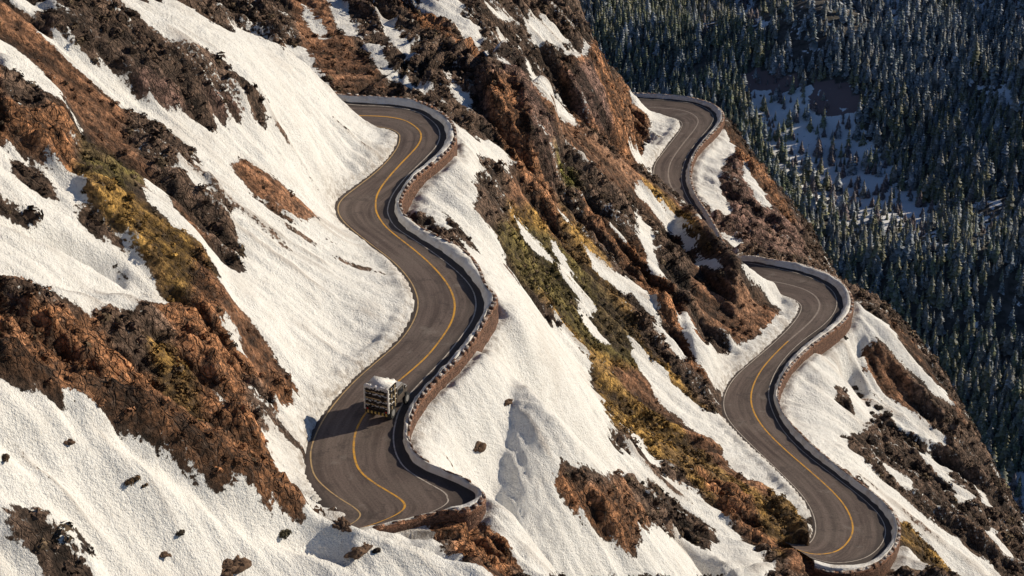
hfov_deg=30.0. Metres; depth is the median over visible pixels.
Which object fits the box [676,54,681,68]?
pine tree
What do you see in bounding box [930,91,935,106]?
pine tree
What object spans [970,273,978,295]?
pine tree
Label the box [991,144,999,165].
pine tree
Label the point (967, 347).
pine tree
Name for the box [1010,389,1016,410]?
pine tree
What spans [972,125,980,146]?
pine tree
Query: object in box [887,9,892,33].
pine tree
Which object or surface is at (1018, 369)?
pine tree
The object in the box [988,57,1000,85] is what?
pine tree
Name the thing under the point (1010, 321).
pine tree
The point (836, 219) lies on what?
pine tree
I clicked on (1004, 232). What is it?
pine tree
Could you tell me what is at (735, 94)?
pine tree
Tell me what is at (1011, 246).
pine tree
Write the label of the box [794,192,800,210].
pine tree
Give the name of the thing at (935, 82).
pine tree
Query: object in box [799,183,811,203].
pine tree
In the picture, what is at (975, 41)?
pine tree
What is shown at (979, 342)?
pine tree
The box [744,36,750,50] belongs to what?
pine tree
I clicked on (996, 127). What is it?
pine tree
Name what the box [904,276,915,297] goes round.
pine tree
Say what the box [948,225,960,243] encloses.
pine tree
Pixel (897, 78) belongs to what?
pine tree
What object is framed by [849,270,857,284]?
pine tree
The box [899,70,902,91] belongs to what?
pine tree
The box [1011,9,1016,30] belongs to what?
pine tree
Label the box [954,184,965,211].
pine tree
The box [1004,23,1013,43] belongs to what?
pine tree
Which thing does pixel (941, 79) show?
pine tree
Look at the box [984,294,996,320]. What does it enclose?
pine tree
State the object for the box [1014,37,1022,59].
pine tree
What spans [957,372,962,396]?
pine tree
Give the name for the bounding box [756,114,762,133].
pine tree
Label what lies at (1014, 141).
pine tree
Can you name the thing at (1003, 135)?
pine tree
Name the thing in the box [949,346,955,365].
pine tree
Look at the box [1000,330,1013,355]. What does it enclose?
pine tree
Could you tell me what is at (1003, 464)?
pine tree
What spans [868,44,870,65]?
pine tree
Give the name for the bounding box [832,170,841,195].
pine tree
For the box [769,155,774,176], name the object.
pine tree
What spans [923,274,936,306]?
pine tree
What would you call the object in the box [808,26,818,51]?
pine tree
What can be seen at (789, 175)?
pine tree
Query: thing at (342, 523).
rock
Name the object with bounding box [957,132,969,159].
pine tree
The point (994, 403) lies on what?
pine tree
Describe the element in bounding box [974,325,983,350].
pine tree
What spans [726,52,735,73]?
pine tree
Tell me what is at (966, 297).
pine tree
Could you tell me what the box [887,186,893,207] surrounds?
pine tree
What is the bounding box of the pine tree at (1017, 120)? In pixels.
[1015,112,1020,134]
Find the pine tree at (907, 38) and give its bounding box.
[901,24,910,47]
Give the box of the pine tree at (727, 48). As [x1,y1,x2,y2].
[725,38,730,57]
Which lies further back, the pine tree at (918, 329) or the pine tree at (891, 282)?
the pine tree at (891, 282)
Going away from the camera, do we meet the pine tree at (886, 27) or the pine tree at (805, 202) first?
the pine tree at (805, 202)
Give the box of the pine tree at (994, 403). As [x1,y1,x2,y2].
[988,397,997,415]
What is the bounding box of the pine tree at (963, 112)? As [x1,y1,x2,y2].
[960,99,965,124]
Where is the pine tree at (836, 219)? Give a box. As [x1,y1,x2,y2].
[833,206,838,228]
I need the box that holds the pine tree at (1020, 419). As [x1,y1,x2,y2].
[1015,403,1023,430]
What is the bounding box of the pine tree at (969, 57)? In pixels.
[967,46,972,68]
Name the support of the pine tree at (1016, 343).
on the valley side
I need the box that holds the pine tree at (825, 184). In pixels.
[822,168,830,190]
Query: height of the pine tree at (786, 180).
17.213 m
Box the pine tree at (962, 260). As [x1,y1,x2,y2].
[960,252,965,275]
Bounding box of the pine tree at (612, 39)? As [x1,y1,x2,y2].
[608,27,614,48]
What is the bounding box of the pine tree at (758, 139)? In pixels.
[754,124,761,147]
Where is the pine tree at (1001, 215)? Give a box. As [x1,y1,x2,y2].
[999,207,1004,220]
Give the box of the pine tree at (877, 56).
[872,46,879,68]
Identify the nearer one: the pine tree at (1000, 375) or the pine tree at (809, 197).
the pine tree at (1000, 375)
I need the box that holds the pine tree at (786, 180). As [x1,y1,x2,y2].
[782,172,787,188]
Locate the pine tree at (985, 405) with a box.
[979,396,988,418]
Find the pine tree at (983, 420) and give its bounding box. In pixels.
[976,408,989,432]
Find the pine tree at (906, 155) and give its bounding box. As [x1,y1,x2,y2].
[902,146,908,165]
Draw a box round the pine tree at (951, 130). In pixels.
[944,118,957,145]
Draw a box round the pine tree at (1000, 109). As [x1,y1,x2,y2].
[994,103,1002,119]
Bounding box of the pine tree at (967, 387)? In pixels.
[963,368,971,399]
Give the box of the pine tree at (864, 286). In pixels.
[861,279,868,289]
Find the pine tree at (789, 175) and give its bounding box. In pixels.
[786,168,791,183]
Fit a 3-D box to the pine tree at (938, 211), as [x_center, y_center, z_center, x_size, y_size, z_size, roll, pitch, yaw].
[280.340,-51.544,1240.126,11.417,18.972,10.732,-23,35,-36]
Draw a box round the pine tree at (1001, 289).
[998,275,1004,294]
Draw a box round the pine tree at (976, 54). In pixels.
[969,43,979,71]
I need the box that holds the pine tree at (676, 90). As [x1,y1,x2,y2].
[673,79,679,94]
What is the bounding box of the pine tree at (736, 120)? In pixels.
[733,109,738,129]
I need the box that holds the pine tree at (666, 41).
[663,27,669,48]
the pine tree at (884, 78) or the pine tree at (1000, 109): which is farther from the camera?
the pine tree at (884, 78)
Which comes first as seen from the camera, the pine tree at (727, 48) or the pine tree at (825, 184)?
the pine tree at (825, 184)
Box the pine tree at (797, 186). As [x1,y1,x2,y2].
[794,174,801,196]
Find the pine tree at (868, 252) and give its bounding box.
[859,242,872,267]
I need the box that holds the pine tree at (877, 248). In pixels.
[867,236,883,264]
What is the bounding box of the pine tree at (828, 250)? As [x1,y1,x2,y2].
[826,238,830,256]
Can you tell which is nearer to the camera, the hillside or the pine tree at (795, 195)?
the hillside
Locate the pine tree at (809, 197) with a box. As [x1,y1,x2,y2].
[807,185,811,207]
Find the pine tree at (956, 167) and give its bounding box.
[954,158,958,177]
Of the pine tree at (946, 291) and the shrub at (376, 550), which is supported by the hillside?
the shrub at (376, 550)
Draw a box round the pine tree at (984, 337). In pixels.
[983,326,988,348]
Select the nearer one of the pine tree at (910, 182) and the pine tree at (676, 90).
the pine tree at (910, 182)
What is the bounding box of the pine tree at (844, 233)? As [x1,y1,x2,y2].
[841,225,846,243]
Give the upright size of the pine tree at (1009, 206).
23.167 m
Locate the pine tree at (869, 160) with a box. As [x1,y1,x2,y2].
[865,146,873,170]
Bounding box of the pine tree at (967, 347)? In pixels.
[959,335,969,358]
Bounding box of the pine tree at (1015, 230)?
[1011,223,1017,242]
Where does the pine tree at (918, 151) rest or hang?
on the valley side
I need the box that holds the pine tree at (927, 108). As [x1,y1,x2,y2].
[924,96,934,122]
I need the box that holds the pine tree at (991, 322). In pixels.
[986,309,993,329]
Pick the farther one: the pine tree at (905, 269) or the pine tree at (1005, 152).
the pine tree at (1005, 152)
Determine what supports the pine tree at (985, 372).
on the valley side
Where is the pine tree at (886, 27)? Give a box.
[882,14,889,33]
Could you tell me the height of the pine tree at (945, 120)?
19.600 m
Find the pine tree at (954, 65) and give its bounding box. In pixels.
[950,47,959,74]
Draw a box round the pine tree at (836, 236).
[831,230,840,248]
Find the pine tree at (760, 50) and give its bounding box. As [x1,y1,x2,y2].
[752,39,765,67]
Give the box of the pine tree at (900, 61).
[896,48,903,70]
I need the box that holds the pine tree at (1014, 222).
[1012,214,1018,234]
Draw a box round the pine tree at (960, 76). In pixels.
[955,61,964,87]
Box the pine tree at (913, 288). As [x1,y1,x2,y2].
[909,272,916,301]
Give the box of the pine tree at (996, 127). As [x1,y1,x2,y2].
[992,113,1001,135]
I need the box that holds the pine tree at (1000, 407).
[997,394,1003,416]
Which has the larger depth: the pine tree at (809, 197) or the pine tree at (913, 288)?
the pine tree at (809, 197)
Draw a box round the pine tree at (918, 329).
[916,326,921,338]
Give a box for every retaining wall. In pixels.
[334,91,498,532]
[632,92,900,575]
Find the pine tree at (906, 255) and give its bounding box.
[901,240,911,265]
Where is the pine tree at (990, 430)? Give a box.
[986,422,994,443]
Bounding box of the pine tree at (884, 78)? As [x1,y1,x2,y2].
[881,68,886,89]
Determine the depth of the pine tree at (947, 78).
1353.27 m
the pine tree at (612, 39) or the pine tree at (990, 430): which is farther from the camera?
the pine tree at (612, 39)
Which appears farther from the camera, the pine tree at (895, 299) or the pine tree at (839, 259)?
the pine tree at (839, 259)
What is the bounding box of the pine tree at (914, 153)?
[910,141,915,162]
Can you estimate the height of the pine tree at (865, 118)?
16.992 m
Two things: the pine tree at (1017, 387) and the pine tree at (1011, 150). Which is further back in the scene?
the pine tree at (1011, 150)
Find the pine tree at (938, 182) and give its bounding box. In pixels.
[929,173,942,199]
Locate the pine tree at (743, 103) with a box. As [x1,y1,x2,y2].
[740,90,745,111]
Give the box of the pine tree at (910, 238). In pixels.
[903,226,914,250]
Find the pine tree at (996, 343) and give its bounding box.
[989,338,997,358]
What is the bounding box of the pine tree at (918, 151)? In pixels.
[908,138,923,167]
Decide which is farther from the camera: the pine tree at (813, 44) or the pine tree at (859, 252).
the pine tree at (813, 44)
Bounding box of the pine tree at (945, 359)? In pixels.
[940,348,948,369]
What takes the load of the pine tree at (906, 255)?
on the valley side
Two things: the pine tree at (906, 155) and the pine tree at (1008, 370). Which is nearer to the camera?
the pine tree at (1008, 370)
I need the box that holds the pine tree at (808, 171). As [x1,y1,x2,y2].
[799,155,812,181]
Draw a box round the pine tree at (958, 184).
[949,173,961,199]
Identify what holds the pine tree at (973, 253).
on the valley side
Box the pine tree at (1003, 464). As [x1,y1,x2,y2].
[999,460,1006,472]
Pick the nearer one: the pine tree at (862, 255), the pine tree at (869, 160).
the pine tree at (862, 255)
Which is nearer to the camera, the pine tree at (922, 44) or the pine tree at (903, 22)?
the pine tree at (922, 44)
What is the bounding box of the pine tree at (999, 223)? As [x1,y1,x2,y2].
[994,218,1001,234]
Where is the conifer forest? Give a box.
[579,0,1023,513]
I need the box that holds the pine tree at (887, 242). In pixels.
[886,231,889,249]
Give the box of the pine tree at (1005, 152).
[999,142,1010,167]
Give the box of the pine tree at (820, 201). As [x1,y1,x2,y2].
[815,190,829,219]
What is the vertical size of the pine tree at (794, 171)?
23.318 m
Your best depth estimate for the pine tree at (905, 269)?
1136.61 m
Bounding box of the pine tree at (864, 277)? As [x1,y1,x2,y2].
[862,268,869,287]
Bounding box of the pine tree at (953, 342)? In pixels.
[948,329,959,355]
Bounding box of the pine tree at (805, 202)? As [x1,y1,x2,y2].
[803,195,808,213]
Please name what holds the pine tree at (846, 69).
on the valley side
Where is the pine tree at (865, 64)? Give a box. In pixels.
[859,54,870,79]
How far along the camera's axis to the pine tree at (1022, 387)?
1057.99 m
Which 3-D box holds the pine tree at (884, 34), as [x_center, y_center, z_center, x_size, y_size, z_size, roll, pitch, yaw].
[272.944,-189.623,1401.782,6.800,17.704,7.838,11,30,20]
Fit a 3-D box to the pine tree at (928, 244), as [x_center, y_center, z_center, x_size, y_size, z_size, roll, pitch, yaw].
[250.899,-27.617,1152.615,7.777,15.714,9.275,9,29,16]
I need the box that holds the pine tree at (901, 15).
[894,4,904,28]
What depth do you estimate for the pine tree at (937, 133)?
1313.20 m
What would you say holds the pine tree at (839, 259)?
on the valley side
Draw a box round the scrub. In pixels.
[0,0,1023,575]
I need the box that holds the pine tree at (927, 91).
[921,81,930,102]
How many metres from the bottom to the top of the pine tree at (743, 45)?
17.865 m
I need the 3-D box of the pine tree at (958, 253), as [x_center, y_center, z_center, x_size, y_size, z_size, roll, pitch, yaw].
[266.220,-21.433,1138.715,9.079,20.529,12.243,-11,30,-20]
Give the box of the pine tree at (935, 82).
[932,64,938,89]
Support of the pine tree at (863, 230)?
on the valley side
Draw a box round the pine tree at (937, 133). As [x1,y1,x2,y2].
[930,117,940,143]
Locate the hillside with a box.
[0,0,1023,575]
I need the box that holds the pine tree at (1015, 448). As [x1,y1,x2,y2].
[1008,438,1019,460]
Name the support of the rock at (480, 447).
on the hillside
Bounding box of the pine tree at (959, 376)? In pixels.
[956,365,963,389]
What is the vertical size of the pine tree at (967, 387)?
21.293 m
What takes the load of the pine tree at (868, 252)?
on the valley side
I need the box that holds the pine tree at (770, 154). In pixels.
[765,146,772,165]
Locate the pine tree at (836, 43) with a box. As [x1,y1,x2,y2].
[831,28,840,55]
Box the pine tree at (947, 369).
[943,355,952,376]
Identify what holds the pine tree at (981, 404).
on the valley side
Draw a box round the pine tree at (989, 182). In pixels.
[979,161,992,186]
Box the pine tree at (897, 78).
[890,67,901,90]
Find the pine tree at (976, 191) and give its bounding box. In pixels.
[973,176,978,198]
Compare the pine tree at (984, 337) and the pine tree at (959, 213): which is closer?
the pine tree at (984, 337)
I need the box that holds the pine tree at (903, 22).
[900,12,905,32]
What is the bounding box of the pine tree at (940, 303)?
[933,285,946,309]
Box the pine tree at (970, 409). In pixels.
[967,399,972,420]
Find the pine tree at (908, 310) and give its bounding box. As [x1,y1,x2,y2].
[904,301,910,321]
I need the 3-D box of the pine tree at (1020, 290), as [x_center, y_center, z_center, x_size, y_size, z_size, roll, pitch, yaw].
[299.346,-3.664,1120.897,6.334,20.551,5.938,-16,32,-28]
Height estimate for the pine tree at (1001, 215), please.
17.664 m
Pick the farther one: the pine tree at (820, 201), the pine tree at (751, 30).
the pine tree at (751, 30)
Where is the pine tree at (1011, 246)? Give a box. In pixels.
[1007,233,1016,260]
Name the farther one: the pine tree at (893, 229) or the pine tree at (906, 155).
the pine tree at (906, 155)
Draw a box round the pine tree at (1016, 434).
[1011,429,1019,448]
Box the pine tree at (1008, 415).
[1006,405,1010,424]
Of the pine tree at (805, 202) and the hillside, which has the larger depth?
the pine tree at (805, 202)
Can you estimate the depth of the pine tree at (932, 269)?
1137.13 m
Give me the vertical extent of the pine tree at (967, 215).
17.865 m
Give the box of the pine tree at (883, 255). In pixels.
[880,243,885,262]
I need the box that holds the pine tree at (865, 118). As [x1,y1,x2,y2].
[863,104,868,122]
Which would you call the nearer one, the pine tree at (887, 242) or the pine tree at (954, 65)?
the pine tree at (887, 242)
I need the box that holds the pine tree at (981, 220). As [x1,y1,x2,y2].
[978,210,984,229]
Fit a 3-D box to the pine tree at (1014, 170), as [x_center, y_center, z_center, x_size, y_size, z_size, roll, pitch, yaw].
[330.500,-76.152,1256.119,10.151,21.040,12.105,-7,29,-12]
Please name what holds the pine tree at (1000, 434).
on the valley side
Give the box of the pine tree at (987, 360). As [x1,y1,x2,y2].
[982,352,993,370]
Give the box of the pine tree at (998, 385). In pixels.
[991,373,1001,399]
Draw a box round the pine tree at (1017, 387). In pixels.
[1009,376,1022,405]
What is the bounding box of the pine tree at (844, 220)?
[841,211,848,236]
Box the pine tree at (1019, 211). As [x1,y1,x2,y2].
[1015,206,1021,230]
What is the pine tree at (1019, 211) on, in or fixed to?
on the valley side
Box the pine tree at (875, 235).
[872,229,879,241]
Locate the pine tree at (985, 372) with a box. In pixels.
[978,362,992,388]
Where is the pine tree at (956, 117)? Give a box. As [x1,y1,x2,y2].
[952,106,962,133]
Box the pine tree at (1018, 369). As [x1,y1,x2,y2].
[1016,355,1021,376]
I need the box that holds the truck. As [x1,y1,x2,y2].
[363,376,409,418]
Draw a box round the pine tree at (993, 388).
[988,374,998,398]
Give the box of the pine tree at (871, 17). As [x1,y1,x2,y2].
[866,14,876,30]
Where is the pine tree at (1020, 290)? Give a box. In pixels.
[1014,267,1023,296]
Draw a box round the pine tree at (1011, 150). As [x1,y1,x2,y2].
[1009,143,1014,161]
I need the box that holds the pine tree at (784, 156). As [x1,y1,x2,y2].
[781,141,787,164]
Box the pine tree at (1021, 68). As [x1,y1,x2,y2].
[1014,54,1023,82]
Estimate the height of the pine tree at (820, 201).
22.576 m
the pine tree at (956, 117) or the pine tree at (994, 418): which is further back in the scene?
the pine tree at (956, 117)
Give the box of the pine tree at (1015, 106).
[1002,94,1021,126]
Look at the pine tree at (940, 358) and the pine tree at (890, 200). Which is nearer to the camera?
the pine tree at (940, 358)
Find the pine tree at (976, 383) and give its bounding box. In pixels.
[972,374,978,393]
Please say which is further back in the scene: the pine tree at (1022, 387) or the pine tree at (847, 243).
the pine tree at (847, 243)
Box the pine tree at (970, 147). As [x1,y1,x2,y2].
[968,134,972,154]
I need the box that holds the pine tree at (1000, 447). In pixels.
[996,442,1002,458]
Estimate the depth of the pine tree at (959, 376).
1076.33 m
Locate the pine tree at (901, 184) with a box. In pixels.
[895,168,905,190]
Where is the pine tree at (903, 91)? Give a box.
[896,80,908,101]
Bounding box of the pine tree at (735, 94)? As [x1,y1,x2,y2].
[733,81,738,101]
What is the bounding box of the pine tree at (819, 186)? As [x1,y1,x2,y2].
[814,170,823,191]
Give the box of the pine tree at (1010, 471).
[1006,456,1014,482]
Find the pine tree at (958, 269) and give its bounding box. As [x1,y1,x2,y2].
[947,258,962,287]
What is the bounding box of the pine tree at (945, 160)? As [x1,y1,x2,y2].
[943,155,948,170]
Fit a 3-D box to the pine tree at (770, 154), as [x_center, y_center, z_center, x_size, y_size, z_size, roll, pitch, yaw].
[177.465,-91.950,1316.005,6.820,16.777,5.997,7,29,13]
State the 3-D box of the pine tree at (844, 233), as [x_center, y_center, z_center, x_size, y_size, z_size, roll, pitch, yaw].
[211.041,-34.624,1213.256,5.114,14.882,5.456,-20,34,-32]
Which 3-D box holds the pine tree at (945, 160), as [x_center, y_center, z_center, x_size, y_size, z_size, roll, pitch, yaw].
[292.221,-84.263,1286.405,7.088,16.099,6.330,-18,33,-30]
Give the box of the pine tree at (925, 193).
[916,176,930,203]
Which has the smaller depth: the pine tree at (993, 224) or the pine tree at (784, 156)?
the pine tree at (993, 224)
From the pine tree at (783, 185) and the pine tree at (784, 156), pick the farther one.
the pine tree at (784, 156)
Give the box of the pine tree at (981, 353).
[969,343,985,370]
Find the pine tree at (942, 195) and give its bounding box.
[935,186,945,208]
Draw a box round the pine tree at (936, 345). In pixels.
[932,332,938,353]
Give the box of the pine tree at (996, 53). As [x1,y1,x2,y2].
[993,41,999,61]
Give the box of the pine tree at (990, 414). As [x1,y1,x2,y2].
[986,394,993,420]
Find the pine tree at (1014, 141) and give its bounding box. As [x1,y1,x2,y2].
[1010,133,1017,157]
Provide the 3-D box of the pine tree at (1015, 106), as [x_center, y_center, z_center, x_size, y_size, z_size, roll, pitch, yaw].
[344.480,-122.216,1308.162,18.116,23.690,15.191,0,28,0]
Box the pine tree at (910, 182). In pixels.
[905,166,914,190]
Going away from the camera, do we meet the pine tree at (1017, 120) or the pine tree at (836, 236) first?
the pine tree at (836, 236)
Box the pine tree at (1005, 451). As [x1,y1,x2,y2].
[999,431,1009,467]
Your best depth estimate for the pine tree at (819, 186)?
1291.86 m
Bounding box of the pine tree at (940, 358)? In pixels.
[938,349,942,365]
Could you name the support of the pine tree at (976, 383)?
on the valley side
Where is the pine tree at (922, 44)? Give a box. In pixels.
[918,29,926,50]
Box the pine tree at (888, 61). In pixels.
[885,46,892,72]
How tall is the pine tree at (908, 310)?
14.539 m
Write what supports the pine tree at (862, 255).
on the valley side
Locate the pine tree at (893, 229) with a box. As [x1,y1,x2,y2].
[891,219,894,239]
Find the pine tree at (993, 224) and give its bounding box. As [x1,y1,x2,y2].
[991,216,996,231]
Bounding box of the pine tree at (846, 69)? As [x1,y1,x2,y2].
[841,52,850,76]
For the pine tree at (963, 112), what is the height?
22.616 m
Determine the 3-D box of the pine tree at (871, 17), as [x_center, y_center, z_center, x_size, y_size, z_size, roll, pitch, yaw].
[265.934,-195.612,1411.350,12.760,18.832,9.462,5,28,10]
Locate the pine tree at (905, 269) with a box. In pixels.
[898,259,909,286]
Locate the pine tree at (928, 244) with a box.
[925,231,931,251]
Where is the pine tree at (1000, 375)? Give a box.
[996,368,1002,390]
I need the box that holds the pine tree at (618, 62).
[616,46,621,68]
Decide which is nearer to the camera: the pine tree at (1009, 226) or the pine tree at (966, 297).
the pine tree at (966, 297)
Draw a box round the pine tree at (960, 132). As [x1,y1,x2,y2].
[957,117,962,138]
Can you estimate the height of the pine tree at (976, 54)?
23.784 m
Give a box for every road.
[304,101,483,527]
[637,97,892,564]
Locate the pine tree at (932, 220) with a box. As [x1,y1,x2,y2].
[922,208,935,232]
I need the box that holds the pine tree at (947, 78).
[945,71,949,91]
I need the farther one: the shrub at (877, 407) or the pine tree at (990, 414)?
the pine tree at (990, 414)
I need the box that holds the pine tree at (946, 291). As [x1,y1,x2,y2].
[943,284,950,306]
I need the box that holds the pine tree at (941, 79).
[935,67,945,91]
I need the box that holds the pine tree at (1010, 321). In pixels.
[1006,304,1015,326]
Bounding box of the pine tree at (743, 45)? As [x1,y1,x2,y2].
[741,35,744,53]
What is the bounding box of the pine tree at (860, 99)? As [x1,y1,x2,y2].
[855,94,863,115]
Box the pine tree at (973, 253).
[972,244,975,266]
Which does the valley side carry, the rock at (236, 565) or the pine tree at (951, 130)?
the pine tree at (951, 130)
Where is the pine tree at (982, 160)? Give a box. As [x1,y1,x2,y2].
[979,152,985,171]
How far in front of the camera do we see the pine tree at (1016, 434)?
1030.72 m
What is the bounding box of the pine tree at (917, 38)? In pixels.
[909,26,920,53]
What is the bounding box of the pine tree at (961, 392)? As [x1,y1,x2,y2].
[959,380,963,400]
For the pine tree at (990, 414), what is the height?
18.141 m
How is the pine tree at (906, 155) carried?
on the valley side
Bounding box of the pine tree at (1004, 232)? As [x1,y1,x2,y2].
[1001,221,1006,239]
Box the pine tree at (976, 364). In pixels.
[970,355,978,372]
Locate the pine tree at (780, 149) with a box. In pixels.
[775,133,784,160]
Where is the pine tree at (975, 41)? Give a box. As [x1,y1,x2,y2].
[971,34,978,47]
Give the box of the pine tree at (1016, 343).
[1014,332,1018,350]
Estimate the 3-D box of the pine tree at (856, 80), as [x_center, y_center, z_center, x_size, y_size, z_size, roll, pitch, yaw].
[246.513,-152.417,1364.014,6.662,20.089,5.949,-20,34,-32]
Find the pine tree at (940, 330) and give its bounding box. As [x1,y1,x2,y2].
[931,310,946,335]
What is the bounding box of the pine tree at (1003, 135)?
[998,126,1005,144]
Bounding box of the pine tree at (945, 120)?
[942,112,949,131]
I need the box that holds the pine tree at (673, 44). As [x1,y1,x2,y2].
[670,30,675,51]
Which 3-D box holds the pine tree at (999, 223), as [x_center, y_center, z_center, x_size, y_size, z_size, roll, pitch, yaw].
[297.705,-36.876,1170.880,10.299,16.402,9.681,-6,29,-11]
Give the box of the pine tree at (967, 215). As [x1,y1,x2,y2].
[963,209,970,222]
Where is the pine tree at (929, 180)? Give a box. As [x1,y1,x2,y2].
[927,172,930,192]
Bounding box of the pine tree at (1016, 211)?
[1012,204,1018,218]
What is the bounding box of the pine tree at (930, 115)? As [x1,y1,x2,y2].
[925,103,932,124]
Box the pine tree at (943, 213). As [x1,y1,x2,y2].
[940,204,945,219]
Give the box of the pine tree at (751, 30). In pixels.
[747,17,753,38]
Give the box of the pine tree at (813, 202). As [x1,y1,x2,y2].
[808,194,816,217]
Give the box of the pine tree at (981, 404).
[979,393,984,413]
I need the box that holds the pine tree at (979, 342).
[973,326,983,350]
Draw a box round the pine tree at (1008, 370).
[1001,364,1011,382]
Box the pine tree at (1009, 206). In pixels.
[998,189,1015,217]
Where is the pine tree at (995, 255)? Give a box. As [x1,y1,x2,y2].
[989,239,1000,263]
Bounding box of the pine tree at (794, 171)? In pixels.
[789,162,799,185]
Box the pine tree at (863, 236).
[860,229,867,242]
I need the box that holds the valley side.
[584,0,1023,513]
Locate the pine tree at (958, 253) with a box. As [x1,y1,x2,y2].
[951,237,965,264]
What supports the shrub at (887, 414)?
on the hillside
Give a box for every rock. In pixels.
[63,439,75,444]
[159,551,171,557]
[221,554,251,575]
[332,516,351,531]
[344,542,372,559]
[473,441,486,452]
[504,399,512,405]
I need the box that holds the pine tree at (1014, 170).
[1007,160,1018,184]
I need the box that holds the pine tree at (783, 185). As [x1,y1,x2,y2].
[781,175,785,192]
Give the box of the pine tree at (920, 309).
[914,297,922,319]
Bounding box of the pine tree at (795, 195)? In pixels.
[793,191,796,205]
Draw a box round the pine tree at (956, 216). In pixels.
[947,212,961,232]
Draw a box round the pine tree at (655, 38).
[652,26,657,46]
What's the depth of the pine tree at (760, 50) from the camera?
1405.46 m
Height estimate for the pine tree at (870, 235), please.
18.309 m
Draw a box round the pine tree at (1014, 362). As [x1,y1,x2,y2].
[1007,350,1017,375]
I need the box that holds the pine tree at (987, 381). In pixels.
[981,369,990,394]
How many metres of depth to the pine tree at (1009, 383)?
1059.39 m
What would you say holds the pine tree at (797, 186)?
on the valley side
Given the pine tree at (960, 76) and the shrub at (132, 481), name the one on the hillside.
the shrub at (132, 481)
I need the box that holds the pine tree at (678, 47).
[673,40,680,60]
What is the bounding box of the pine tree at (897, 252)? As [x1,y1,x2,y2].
[890,236,903,263]
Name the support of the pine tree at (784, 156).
on the valley side
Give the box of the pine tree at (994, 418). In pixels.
[990,408,997,425]
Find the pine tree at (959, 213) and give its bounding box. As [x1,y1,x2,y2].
[957,204,961,222]
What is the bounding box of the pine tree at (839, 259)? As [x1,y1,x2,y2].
[834,247,840,260]
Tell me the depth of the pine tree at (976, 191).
1248.28 m
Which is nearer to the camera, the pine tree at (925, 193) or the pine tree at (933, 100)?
the pine tree at (925, 193)
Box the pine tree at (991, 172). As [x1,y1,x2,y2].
[988,160,995,182]
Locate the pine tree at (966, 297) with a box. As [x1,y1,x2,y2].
[962,283,970,305]
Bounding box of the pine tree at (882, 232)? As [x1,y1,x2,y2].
[877,216,886,239]
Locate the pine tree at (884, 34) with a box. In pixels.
[881,18,886,40]
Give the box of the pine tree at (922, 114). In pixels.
[919,107,925,127]
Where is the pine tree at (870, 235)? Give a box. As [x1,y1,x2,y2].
[867,228,872,243]
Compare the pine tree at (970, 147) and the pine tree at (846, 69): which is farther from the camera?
the pine tree at (846, 69)
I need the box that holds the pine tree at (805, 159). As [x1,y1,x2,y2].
[799,146,808,170]
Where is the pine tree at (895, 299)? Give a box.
[889,281,899,307]
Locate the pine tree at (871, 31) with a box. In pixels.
[867,20,873,41]
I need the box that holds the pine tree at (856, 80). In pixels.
[852,65,859,88]
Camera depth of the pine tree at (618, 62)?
1455.52 m
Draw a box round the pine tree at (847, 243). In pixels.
[846,235,851,250]
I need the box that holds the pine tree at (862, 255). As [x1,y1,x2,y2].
[858,241,865,261]
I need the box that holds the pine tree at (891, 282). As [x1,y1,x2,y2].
[883,270,895,298]
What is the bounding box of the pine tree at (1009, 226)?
[1001,212,1011,233]
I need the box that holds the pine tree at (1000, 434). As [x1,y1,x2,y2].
[992,416,1005,445]
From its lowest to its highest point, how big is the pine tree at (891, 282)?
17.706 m
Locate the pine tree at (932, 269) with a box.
[928,250,935,275]
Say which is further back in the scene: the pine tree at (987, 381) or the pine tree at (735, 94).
the pine tree at (735, 94)
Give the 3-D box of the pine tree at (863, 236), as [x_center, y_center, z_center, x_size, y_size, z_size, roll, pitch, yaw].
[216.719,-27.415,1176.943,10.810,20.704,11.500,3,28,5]
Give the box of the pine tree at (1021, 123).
[1016,120,1022,138]
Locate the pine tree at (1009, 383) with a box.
[1005,370,1014,400]
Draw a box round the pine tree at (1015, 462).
[1012,453,1018,471]
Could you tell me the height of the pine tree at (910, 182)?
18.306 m
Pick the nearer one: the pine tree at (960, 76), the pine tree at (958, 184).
the pine tree at (958, 184)
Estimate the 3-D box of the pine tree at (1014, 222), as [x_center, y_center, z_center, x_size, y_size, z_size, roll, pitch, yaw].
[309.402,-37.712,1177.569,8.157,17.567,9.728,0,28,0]
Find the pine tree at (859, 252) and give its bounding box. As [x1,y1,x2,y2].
[856,239,862,261]
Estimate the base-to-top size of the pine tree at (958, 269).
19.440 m
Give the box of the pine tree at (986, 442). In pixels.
[984,435,988,448]
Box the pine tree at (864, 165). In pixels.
[860,148,867,170]
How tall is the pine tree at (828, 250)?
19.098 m
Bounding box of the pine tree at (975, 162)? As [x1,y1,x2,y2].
[965,150,980,177]
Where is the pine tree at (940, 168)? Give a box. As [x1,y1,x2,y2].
[934,149,945,179]
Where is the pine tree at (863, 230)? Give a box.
[859,224,867,241]
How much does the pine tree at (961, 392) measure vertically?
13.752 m
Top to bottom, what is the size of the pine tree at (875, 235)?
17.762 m
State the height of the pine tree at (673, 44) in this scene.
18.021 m
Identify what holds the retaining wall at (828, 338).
on the hillside
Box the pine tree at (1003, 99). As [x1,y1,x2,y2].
[994,88,1006,112]
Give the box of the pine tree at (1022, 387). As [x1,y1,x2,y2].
[1019,377,1023,400]
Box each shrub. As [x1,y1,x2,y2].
[2,453,9,461]
[124,475,140,485]
[175,529,184,536]
[279,529,291,539]
[372,547,380,553]
[874,404,883,409]
[883,410,892,417]
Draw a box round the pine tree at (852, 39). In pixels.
[848,24,855,47]
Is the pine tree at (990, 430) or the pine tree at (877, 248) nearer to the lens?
the pine tree at (990, 430)
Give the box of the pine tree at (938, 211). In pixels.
[936,195,946,218]
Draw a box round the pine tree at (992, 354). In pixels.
[990,340,995,365]

